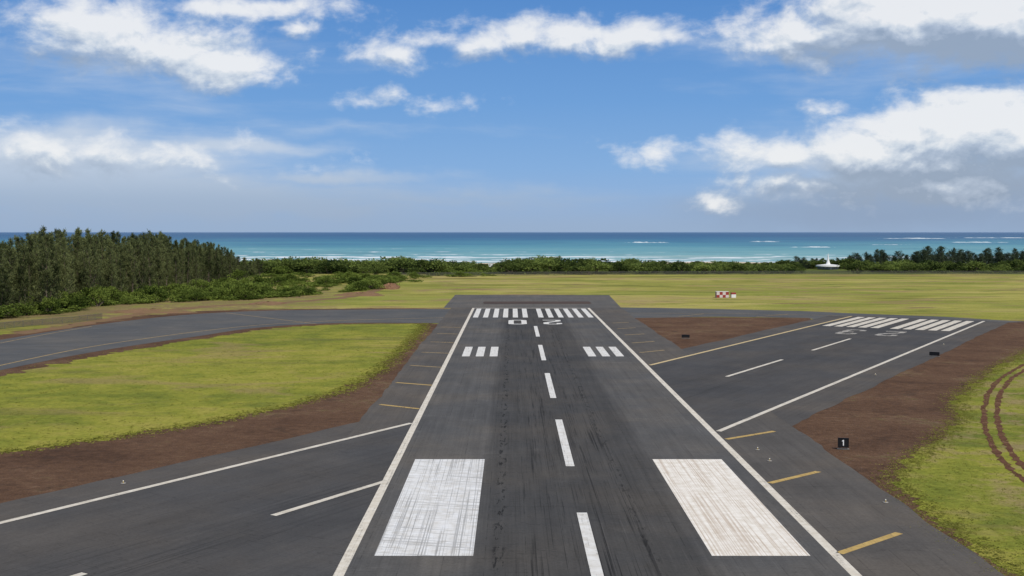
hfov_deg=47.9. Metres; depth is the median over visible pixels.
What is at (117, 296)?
scrub bush
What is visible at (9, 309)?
scrub bush
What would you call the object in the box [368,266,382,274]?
coastal bush
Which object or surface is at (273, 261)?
coastal bush
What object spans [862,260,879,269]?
shore bush
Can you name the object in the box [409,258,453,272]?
coastal bush
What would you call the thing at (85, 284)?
ironwood tree
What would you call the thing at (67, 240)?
ironwood tree
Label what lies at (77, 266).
ironwood tree
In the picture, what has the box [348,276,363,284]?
scrub bush
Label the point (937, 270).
coastal scrub
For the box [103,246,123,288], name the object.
ironwood tree
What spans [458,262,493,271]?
coastal bush
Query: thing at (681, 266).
coastal bush
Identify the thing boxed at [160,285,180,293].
scrub bush
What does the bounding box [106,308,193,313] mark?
dirt bank
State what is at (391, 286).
dirt bank
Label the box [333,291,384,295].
dirt bank
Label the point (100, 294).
scrub bush
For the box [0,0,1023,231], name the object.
sky
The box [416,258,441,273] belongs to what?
coastal bush
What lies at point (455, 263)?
coastal bush
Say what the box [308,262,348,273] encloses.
coastal bush
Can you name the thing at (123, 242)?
ironwood tree
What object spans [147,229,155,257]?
ironwood tree
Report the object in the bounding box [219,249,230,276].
ironwood tree
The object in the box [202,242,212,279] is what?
ironwood tree
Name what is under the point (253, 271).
ironwood tree
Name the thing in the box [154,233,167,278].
ironwood tree
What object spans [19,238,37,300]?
ironwood tree
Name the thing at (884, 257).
shore tree
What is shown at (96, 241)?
ironwood tree
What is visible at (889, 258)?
shore tree
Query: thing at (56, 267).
ironwood tree
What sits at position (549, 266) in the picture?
coastal bush
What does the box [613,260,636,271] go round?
coastal bush
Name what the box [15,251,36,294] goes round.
ironwood tree
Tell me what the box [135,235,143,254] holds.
ironwood tree
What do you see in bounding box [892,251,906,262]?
shore tree
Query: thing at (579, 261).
coastal bush
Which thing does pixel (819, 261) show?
shore bush
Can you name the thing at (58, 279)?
ironwood tree
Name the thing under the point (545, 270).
coastal bush
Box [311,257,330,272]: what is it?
coastal bush
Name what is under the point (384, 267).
coastal bush
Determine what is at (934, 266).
shore bush
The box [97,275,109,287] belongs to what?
ironwood tree
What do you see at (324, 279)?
scrub bush
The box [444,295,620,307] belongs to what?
blast pad
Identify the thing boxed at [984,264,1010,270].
shore bush
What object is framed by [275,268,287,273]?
scrub bush
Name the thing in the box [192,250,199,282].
ironwood tree
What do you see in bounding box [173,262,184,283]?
ironwood tree
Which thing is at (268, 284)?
scrub bush
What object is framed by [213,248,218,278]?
ironwood tree
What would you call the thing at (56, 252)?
ironwood tree
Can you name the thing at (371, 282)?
scrub bush
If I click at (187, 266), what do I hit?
ironwood tree
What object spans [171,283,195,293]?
scrub bush
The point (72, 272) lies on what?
ironwood tree
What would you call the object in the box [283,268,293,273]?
scrub bush
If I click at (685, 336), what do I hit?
airfield sign
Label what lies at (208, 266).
ironwood tree
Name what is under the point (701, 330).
dirt verge
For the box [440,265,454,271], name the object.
coastal bush
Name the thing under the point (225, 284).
scrub bush
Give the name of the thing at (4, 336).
dirt verge
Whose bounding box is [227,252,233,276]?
ironwood tree
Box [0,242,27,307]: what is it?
ironwood tree
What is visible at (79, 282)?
ironwood tree
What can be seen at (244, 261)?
ironwood tree
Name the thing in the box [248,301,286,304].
dirt bank
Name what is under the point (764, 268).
coastal bush
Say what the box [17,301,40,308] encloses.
scrub bush
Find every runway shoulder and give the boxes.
[0,315,1007,520]
[346,307,1004,575]
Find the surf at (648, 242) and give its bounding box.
[628,242,667,242]
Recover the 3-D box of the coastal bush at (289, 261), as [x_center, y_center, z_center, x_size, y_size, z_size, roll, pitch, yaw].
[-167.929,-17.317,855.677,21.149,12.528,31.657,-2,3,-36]
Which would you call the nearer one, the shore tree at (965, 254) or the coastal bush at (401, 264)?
the coastal bush at (401, 264)
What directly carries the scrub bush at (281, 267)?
on the ground
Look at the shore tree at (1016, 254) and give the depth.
993.26 m
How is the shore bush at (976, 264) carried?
on the ground
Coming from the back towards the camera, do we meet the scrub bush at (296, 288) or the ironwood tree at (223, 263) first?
the ironwood tree at (223, 263)
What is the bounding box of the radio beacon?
[816,255,839,268]
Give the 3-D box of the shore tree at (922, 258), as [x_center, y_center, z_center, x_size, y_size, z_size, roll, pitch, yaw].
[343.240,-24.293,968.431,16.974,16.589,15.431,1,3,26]
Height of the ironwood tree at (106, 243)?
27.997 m
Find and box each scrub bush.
[0,303,32,318]
[13,300,37,315]
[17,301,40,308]
[39,298,81,310]
[40,294,59,313]
[54,291,75,304]
[66,294,93,306]
[68,290,89,307]
[81,287,103,304]
[87,288,111,306]
[93,284,112,298]
[107,286,121,297]
[111,292,122,302]
[120,295,135,304]
[129,288,144,295]
[134,284,168,300]
[136,292,165,302]
[157,287,171,296]
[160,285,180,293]
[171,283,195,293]
[173,294,186,301]
[174,286,200,293]
[177,288,192,294]
[188,278,208,289]
[188,292,202,300]
[195,293,210,300]
[200,290,226,299]
[203,285,220,292]
[211,280,235,289]
[213,277,227,285]
[216,285,230,296]
[227,269,248,281]
[228,282,244,297]
[231,289,251,299]
[237,278,248,282]
[239,289,254,299]
[243,280,261,299]
[249,273,265,282]
[257,283,274,290]
[258,281,282,289]
[262,277,273,283]
[265,277,280,283]
[272,266,288,270]
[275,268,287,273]
[280,273,300,282]
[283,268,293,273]
[291,285,301,294]
[302,287,313,294]
[317,276,332,283]
[344,271,354,276]
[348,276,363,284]
[348,281,369,290]
[350,278,384,288]
[360,273,371,277]
[377,277,389,282]
[389,271,400,275]
[406,271,419,276]
[453,270,465,276]
[464,267,477,272]
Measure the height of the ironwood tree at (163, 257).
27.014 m
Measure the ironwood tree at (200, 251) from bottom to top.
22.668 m
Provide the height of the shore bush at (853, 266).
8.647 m
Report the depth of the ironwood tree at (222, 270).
713.62 m
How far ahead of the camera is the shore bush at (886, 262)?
896.91 m
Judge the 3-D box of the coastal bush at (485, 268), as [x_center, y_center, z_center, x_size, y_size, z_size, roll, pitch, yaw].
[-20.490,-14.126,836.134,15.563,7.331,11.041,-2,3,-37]
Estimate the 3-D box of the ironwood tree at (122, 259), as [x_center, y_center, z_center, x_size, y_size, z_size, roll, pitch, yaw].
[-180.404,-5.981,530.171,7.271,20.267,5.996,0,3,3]
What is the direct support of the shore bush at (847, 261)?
on the ground
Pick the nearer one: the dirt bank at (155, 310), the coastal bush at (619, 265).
the dirt bank at (155, 310)
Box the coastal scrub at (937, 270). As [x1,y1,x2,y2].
[273,259,1023,273]
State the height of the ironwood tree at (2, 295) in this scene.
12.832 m
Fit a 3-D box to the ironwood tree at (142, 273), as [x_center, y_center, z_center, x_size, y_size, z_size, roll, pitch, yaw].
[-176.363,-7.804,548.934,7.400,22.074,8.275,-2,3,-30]
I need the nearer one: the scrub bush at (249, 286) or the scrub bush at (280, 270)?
the scrub bush at (249, 286)
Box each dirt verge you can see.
[0,308,373,339]
[0,323,422,375]
[0,323,436,502]
[635,317,810,348]
[792,321,1023,575]
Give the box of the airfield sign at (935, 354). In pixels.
[929,352,939,356]
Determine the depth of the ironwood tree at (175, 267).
597.51 m
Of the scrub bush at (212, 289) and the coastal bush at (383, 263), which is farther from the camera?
the coastal bush at (383, 263)
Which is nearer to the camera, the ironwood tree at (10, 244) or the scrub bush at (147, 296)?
the ironwood tree at (10, 244)
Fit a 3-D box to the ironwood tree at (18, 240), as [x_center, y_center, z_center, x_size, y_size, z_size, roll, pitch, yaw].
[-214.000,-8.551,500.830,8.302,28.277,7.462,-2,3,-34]
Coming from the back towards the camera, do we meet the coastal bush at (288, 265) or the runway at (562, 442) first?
the coastal bush at (288, 265)
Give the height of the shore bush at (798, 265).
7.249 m
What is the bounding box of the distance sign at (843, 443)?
[837,438,849,449]
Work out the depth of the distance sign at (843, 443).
158.67 m
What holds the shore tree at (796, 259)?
on the ground
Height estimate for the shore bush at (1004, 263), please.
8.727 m
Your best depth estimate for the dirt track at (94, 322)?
403.39 m
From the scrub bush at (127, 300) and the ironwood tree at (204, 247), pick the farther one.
the ironwood tree at (204, 247)
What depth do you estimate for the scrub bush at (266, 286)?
561.80 m
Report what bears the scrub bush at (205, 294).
on the ground
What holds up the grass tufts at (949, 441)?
on the ground
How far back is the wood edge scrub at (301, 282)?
573.57 m
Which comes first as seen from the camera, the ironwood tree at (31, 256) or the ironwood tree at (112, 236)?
the ironwood tree at (31, 256)
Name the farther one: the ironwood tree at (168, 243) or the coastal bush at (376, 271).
the coastal bush at (376, 271)
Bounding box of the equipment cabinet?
[730,292,735,297]
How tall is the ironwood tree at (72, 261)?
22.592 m
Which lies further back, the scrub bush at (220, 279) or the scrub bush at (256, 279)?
the scrub bush at (256, 279)
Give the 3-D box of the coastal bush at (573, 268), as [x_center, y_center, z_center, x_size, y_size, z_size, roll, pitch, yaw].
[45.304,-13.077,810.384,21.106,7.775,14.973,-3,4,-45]
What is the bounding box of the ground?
[0,262,1023,575]
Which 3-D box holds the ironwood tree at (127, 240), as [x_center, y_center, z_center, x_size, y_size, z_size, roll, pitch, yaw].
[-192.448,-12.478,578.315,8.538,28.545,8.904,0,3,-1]
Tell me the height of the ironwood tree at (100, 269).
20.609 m
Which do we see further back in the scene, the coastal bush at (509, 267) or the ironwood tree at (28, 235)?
the coastal bush at (509, 267)
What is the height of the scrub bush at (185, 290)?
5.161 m
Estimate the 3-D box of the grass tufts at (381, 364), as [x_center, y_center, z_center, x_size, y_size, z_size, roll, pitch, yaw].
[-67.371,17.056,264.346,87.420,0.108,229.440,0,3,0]
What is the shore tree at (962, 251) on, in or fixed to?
on the ground
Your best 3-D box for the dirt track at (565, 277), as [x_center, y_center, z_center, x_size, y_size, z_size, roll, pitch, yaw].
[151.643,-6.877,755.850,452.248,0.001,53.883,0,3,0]
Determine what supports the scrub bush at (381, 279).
on the ground
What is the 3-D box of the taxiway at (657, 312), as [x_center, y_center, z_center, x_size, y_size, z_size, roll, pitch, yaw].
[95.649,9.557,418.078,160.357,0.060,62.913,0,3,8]
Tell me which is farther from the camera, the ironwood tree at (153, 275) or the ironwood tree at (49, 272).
the ironwood tree at (153, 275)
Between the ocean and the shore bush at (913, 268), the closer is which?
the shore bush at (913, 268)
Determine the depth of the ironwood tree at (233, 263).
736.42 m
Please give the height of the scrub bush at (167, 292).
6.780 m
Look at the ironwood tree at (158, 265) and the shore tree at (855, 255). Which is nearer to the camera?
the ironwood tree at (158, 265)
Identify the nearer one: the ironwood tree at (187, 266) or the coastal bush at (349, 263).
the ironwood tree at (187, 266)
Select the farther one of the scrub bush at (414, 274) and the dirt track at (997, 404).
the scrub bush at (414, 274)
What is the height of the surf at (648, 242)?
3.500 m
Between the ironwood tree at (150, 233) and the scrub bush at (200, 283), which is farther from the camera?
the ironwood tree at (150, 233)
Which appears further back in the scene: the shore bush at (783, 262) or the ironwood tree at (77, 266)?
the shore bush at (783, 262)
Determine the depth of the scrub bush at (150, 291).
490.40 m
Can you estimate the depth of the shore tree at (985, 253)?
970.21 m
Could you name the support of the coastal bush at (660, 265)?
on the ground
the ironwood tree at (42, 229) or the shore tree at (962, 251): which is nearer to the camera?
the ironwood tree at (42, 229)
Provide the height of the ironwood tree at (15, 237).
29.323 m
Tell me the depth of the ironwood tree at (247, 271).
731.60 m
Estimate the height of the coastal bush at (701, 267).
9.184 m
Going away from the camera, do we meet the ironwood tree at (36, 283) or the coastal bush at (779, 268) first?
the ironwood tree at (36, 283)
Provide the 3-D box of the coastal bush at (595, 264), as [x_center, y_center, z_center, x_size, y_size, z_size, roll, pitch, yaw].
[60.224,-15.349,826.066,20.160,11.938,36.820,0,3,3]
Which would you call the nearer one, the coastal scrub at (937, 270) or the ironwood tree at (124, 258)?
the ironwood tree at (124, 258)
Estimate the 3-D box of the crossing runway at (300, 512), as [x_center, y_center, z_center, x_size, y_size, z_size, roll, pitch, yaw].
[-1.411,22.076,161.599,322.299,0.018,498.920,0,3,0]
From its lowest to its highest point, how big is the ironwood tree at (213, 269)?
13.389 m
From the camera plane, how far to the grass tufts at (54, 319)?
372.98 m
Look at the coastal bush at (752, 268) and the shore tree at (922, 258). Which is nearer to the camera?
the coastal bush at (752, 268)
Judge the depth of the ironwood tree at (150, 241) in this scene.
593.56 m
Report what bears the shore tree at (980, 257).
on the ground
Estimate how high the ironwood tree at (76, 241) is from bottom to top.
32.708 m
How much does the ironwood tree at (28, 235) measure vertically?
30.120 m
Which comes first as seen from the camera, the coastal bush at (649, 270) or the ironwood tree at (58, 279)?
the ironwood tree at (58, 279)
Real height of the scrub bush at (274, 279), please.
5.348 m
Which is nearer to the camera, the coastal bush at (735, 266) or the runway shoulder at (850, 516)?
the runway shoulder at (850, 516)
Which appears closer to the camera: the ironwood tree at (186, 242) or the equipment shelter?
the equipment shelter
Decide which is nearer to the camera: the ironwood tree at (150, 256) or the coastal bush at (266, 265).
the ironwood tree at (150, 256)
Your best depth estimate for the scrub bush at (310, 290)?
544.27 m
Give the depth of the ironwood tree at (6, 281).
409.04 m
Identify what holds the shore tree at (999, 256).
on the ground
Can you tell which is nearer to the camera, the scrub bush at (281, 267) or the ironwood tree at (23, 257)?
the ironwood tree at (23, 257)
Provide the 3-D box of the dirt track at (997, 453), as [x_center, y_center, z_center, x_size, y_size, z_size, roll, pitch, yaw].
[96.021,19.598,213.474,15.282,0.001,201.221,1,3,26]
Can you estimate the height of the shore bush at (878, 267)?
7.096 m
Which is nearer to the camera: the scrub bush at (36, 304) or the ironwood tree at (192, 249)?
the scrub bush at (36, 304)
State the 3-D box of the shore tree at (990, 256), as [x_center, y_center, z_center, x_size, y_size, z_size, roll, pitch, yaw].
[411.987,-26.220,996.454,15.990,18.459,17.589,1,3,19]
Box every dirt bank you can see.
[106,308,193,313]
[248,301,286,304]
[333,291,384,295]
[379,283,399,289]
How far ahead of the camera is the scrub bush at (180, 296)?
495.37 m
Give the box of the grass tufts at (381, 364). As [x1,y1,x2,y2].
[0,323,434,454]
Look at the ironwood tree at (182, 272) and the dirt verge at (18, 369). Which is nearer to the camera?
the dirt verge at (18, 369)
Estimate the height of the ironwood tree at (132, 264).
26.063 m
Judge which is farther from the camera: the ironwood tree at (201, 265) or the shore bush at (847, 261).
the shore bush at (847, 261)
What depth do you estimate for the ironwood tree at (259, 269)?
795.87 m
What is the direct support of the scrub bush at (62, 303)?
on the ground
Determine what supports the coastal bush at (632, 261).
on the ground
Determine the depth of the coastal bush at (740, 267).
833.88 m
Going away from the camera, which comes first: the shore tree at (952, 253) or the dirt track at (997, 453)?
the dirt track at (997, 453)
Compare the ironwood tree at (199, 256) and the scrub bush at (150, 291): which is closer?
the scrub bush at (150, 291)
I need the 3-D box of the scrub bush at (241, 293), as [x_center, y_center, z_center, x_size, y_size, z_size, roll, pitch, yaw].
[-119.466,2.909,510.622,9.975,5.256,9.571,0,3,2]
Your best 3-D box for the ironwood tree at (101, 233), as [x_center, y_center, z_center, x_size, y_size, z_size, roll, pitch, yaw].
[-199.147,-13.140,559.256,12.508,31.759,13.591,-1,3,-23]
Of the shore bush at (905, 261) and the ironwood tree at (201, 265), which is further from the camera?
the shore bush at (905, 261)
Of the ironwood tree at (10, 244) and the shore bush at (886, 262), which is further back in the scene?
the shore bush at (886, 262)
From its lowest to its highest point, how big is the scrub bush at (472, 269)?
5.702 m
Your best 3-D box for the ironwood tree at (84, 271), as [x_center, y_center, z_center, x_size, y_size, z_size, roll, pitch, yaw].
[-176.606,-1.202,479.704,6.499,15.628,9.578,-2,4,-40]
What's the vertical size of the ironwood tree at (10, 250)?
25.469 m
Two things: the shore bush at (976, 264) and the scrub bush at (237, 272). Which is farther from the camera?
the shore bush at (976, 264)
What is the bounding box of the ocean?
[0,232,1023,262]
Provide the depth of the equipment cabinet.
524.50 m
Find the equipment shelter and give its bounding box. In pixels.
[715,291,728,297]
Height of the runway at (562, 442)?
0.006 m
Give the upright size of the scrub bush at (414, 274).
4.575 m
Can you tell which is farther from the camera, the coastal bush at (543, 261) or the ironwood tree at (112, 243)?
the coastal bush at (543, 261)
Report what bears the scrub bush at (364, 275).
on the ground
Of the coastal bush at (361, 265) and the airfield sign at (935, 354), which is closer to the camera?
the airfield sign at (935, 354)
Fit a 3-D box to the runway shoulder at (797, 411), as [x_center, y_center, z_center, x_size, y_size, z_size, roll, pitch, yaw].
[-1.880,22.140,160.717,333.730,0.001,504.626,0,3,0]
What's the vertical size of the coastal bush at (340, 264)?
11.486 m
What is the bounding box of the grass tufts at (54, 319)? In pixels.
[0,313,101,328]
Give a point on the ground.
(200, 392)
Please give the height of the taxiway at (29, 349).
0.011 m
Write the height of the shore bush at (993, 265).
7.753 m
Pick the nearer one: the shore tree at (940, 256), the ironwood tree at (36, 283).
the ironwood tree at (36, 283)
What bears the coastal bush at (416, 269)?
on the ground
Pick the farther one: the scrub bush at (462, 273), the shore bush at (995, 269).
the shore bush at (995, 269)
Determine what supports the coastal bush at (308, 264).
on the ground
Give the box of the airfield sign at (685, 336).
[681,335,689,338]
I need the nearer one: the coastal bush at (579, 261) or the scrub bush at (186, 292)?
the scrub bush at (186, 292)
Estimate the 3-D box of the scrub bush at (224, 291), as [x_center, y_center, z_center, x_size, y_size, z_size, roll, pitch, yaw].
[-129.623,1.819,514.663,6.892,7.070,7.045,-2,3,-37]
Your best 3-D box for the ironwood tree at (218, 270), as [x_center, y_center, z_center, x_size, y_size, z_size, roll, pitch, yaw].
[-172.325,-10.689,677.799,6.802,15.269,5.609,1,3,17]
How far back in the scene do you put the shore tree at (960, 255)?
944.35 m
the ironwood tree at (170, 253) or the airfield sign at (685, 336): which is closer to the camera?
the airfield sign at (685, 336)
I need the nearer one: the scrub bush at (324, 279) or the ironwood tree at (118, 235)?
the ironwood tree at (118, 235)
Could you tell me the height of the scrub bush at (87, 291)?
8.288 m
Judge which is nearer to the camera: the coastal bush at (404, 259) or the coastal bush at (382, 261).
the coastal bush at (404, 259)
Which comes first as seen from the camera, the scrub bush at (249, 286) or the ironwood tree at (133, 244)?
the scrub bush at (249, 286)
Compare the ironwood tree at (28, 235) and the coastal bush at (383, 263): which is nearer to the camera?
the ironwood tree at (28, 235)
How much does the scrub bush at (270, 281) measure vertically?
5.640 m
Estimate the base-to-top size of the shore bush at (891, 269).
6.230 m
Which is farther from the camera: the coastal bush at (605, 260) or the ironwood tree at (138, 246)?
the coastal bush at (605, 260)
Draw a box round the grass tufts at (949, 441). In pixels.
[868,347,1023,575]
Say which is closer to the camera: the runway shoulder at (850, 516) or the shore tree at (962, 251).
the runway shoulder at (850, 516)
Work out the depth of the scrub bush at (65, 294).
443.50 m
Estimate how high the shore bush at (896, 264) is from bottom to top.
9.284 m
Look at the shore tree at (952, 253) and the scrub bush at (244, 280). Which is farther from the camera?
the shore tree at (952, 253)
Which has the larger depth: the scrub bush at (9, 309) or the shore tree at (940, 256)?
the shore tree at (940, 256)
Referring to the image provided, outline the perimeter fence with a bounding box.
[398,271,1023,275]
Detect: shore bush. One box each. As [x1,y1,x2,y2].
[773,259,797,265]
[782,263,803,269]
[810,258,826,266]
[824,258,849,268]
[830,258,856,268]
[838,261,871,271]
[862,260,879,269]
[870,264,889,272]
[882,259,902,267]
[882,265,900,272]
[890,261,909,271]
[898,259,916,269]
[901,263,930,272]
[920,259,947,270]
[941,261,964,271]
[961,260,988,271]
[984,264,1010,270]
[986,262,1004,269]
[988,268,1003,271]
[997,261,1012,269]
[1000,260,1023,268]
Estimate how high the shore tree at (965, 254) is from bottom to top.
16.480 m
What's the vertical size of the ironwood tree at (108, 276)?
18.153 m
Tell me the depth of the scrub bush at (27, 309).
411.21 m
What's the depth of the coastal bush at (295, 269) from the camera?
850.26 m
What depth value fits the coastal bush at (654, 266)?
835.69 m
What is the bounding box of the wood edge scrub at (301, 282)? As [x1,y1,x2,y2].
[0,267,497,318]
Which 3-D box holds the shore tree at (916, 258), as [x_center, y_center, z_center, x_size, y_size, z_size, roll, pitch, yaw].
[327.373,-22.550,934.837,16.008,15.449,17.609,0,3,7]
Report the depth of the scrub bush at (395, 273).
732.00 m
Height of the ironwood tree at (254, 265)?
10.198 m
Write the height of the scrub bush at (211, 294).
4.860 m
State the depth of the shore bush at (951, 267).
855.45 m
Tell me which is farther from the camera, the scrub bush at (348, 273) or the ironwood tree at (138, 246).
the scrub bush at (348, 273)
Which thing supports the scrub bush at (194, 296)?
on the ground
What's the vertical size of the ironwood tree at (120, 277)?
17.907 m
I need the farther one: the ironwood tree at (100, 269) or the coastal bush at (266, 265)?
the coastal bush at (266, 265)
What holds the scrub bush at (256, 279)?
on the ground
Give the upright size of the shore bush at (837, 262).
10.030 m
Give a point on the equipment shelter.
(721, 294)
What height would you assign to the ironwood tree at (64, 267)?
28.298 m
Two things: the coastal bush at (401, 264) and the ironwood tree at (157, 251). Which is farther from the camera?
the coastal bush at (401, 264)
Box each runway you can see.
[0,316,984,575]
[333,308,861,575]
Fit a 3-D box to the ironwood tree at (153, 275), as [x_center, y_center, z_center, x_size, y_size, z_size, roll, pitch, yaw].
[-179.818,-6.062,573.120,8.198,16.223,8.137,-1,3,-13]
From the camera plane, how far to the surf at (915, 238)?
5888.15 m
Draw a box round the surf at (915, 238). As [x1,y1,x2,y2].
[884,238,945,238]
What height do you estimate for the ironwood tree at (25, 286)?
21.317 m
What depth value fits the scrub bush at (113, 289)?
491.55 m
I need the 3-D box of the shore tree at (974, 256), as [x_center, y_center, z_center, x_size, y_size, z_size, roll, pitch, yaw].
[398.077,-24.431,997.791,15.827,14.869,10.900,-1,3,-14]
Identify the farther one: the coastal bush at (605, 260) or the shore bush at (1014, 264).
the shore bush at (1014, 264)
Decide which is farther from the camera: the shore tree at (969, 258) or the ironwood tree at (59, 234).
the shore tree at (969, 258)
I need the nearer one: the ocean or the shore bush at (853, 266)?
the shore bush at (853, 266)
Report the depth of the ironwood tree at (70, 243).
517.66 m
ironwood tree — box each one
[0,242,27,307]
[0,245,18,307]
[0,273,12,307]
[0,281,9,307]
[2,237,29,306]
[11,244,36,305]
[13,235,21,248]
[14,257,37,305]
[15,236,24,258]
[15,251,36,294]
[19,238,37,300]
[24,233,37,300]
[31,231,39,246]
[31,262,52,299]
[32,243,42,300]
[33,234,61,310]
[35,233,59,299]
[37,225,47,300]
[38,238,65,301]
[48,231,58,264]
[53,243,62,290]
[53,255,64,294]
[54,229,77,288]
[57,230,78,293]
[58,237,76,297]
[61,270,76,292]
[67,250,75,292]
[68,236,77,291]
[70,227,81,287]
[72,271,81,292]
[73,248,88,290]
[77,236,104,292]
[79,267,94,290]
[83,275,93,295]
[86,234,102,285]
[88,255,104,286]
[93,229,106,285]
[93,233,104,283]
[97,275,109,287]
[102,239,124,287]
[103,237,113,285]
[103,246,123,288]
[103,260,115,286]
[106,230,119,258]
[107,238,116,263]
[113,231,123,248]
[114,242,131,279]
[116,259,126,290]
[118,254,126,289]
[121,237,126,255]
[123,262,134,292]
[125,235,131,282]
[125,237,148,289]
[125,242,140,290]
[131,240,150,288]
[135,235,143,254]
[135,249,148,289]
[142,232,154,249]
[143,245,159,286]
[146,237,153,257]
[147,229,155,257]
[147,264,158,284]
[153,237,165,285]
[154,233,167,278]
[155,238,165,282]
[155,259,165,287]
[161,243,170,284]
[161,252,173,288]
[163,237,173,277]
[163,239,173,269]
[170,247,181,283]
[172,240,185,283]
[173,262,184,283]
[182,244,192,284]
[183,238,192,281]
[190,242,197,280]
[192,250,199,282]
[193,258,204,279]
[198,246,207,279]
[198,250,202,279]
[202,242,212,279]
[202,245,213,281]
[210,261,215,281]
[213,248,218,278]
[214,258,222,278]
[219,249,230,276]
[220,267,226,277]
[226,254,234,276]
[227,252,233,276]
[241,257,248,276]
[242,265,250,276]
[250,261,259,273]
[250,268,256,274]
[255,259,263,274]
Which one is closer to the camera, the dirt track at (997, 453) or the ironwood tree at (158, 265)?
the dirt track at (997, 453)
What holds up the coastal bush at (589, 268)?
on the ground
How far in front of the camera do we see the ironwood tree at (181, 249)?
656.50 m
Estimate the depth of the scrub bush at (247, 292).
510.34 m
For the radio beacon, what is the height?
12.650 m
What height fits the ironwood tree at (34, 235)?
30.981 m
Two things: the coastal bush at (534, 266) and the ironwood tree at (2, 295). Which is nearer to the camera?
the ironwood tree at (2, 295)
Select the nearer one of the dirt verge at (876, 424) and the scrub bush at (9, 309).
the dirt verge at (876, 424)
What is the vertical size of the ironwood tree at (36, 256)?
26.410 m
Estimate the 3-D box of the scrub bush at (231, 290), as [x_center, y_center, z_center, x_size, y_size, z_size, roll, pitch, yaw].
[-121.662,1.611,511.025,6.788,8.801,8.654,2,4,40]
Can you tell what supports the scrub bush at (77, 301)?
on the ground
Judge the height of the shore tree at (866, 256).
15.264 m
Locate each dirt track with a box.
[12,282,399,333]
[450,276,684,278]
[980,364,1023,481]
[993,369,1023,468]
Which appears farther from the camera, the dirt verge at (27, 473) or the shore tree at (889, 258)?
the shore tree at (889, 258)
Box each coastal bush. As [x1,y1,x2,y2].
[246,258,279,273]
[267,257,297,268]
[268,259,288,272]
[284,264,304,271]
[289,264,303,271]
[292,257,324,272]
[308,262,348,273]
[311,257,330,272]
[327,259,350,271]
[343,260,373,269]
[349,262,372,271]
[357,267,372,273]
[368,256,409,264]
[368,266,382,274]
[373,260,398,271]
[379,264,391,271]
[385,258,408,271]
[387,259,415,273]
[407,267,426,273]
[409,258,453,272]
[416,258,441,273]
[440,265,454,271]
[453,261,466,268]
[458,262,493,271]
[476,264,494,271]
[491,261,533,272]
[493,259,528,271]
[510,258,550,273]
[513,258,523,263]
[532,257,557,271]
[534,256,554,272]
[541,268,552,274]
[551,258,584,273]
[564,264,585,274]
[572,258,590,266]
[578,264,594,274]
[583,259,609,273]
[587,258,609,272]
[608,262,630,273]
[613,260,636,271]
[626,259,654,265]
[630,262,654,273]
[634,267,658,273]
[642,262,668,272]
[649,265,660,272]
[669,261,694,273]
[690,262,712,273]
[708,262,728,272]
[725,260,743,272]
[728,262,749,272]
[742,265,760,272]
[756,264,772,271]
[769,263,793,270]
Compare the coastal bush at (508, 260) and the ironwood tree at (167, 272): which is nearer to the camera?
the ironwood tree at (167, 272)
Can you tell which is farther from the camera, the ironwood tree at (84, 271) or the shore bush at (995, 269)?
the shore bush at (995, 269)
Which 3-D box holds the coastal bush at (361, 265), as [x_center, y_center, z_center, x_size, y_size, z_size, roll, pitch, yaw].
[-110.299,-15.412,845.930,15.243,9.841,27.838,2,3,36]
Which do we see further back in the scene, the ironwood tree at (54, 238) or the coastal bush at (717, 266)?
the coastal bush at (717, 266)
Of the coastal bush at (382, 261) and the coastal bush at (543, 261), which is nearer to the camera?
the coastal bush at (543, 261)
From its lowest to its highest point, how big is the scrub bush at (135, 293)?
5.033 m
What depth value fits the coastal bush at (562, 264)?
823.01 m
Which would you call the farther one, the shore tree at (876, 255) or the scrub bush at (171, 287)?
the shore tree at (876, 255)
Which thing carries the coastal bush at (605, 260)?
on the ground
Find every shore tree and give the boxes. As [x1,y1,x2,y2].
[792,255,799,261]
[848,253,860,259]
[861,251,872,260]
[873,249,882,263]
[880,252,887,263]
[886,254,893,262]
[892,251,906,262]
[907,252,920,263]
[913,250,928,262]
[923,245,935,261]
[927,246,953,262]
[946,247,958,262]
[952,251,962,265]
[956,249,966,262]
[963,251,970,263]
[965,254,973,263]
[966,251,977,261]
[974,253,984,261]
[982,249,988,262]
[983,247,994,263]
[992,247,1005,262]
[1003,252,1012,261]
[1010,248,1021,261]
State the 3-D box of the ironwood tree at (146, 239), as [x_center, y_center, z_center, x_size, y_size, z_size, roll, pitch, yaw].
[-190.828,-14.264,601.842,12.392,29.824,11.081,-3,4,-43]
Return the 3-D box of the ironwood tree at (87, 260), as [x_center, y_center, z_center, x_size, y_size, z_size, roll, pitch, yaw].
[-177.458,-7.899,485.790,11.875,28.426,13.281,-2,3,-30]
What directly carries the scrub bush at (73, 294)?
on the ground
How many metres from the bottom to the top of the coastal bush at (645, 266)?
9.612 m
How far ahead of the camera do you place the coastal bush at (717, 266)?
839.40 m
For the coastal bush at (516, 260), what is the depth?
836.58 m
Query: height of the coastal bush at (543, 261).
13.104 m
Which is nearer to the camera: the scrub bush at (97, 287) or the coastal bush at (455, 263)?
the scrub bush at (97, 287)
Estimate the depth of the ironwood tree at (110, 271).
510.93 m
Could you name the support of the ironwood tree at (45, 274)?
on the ground
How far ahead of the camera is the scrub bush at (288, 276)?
679.33 m
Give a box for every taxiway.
[0,309,449,369]
[621,307,1021,321]
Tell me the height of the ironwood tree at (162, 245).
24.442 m
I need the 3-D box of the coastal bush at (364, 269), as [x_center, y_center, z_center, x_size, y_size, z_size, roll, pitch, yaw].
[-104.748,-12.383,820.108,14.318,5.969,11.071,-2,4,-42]
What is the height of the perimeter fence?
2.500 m
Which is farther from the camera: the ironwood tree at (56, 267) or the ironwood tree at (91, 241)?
the ironwood tree at (91, 241)
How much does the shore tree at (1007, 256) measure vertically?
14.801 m
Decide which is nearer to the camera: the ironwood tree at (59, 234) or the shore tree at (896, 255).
the ironwood tree at (59, 234)

